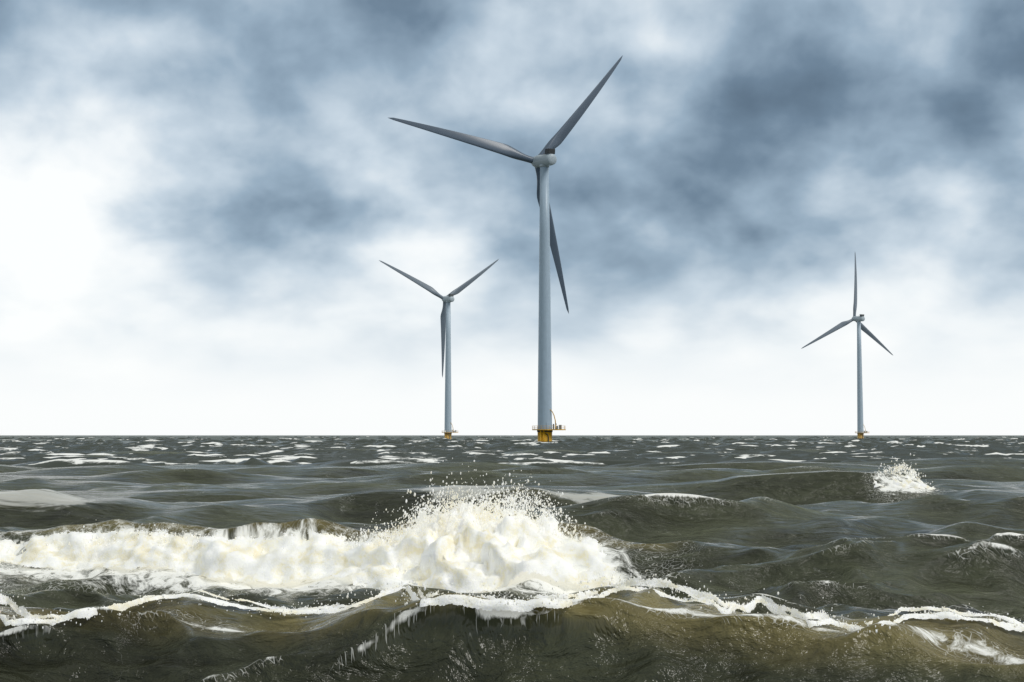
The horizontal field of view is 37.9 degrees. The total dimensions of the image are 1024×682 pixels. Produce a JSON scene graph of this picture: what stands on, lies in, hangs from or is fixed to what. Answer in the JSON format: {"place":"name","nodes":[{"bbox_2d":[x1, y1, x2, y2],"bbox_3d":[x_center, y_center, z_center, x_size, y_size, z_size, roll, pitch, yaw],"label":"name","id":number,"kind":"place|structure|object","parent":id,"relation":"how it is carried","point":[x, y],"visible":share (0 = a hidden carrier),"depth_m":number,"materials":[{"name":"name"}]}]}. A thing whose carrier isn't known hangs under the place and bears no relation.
{"place":"outdoors","nodes":[
{"label":"outdoors","id":0,"kind":"place"},
{"bbox_2d":[0,435,1023,681],"bbox_3d":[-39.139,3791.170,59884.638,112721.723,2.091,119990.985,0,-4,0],"label":"sea","id":1,"kind":"structure","parent":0,"point":[846,541],"depth_m":26.18,"materials":[{"name":"liquid"}]},
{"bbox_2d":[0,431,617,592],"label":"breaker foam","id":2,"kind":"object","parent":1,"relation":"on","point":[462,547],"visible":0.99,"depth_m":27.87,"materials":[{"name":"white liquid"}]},
{"bbox_2d":[379,259,498,438],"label":"wind turbine","id":3,"kind":"object","parent":1,"relation":"on","point":[445,316],"visible":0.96,"depth_m":1015.56,"materials":[{"name":"white metal"}]},
{"bbox_2d":[389,55,622,441],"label":"wind turbine","id":4,"kind":"object","parent":1,"relation":"on","point":[543,160],"visible":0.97,"depth_m":501.13,"materials":[{"name":"paint"}]},
{"bbox_2d":[0,436,1023,467],"bbox_3d":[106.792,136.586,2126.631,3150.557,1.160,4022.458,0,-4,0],"label":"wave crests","id":5,"kind":"object","parent":1,"relation":"on","point":[401,450],"visible":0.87,"depth_m":190.88,"materials":[{"name":"grey liquid"}]},
{"bbox_2d":[0,568,1023,633],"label":"foam roller","id":6,"kind":"object","parent":1,"relation":"on","point":[518,605],"visible":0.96,"depth_m":16.29,"materials":[{"name":"white liquid"}]},
{"bbox_2d":[801,253,892,438],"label":"wind turbine","id":7,"kind":"object","parent":1,"relation":"on","point":[858,319],"visible":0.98,"depth_m":1187.11,"materials":[{"name":"white metal"}]},
{"bbox_2d":[873,453,938,490],"bbox_3d":[16.463,5.579,63.444,3.369,1.626,2.240,0,-4,0],"label":"breaker foam","id":8,"kind":"object","parent":1,"relation":"on","point":[910,476],"visible":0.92,"depth_m":63.22,"materials":[{"name":"white liquid"}]},
{"bbox_2d":[0,0,1023,434],"label":"sky","id":9,"kind":"structure","parent":0,"point":[202,202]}
]}

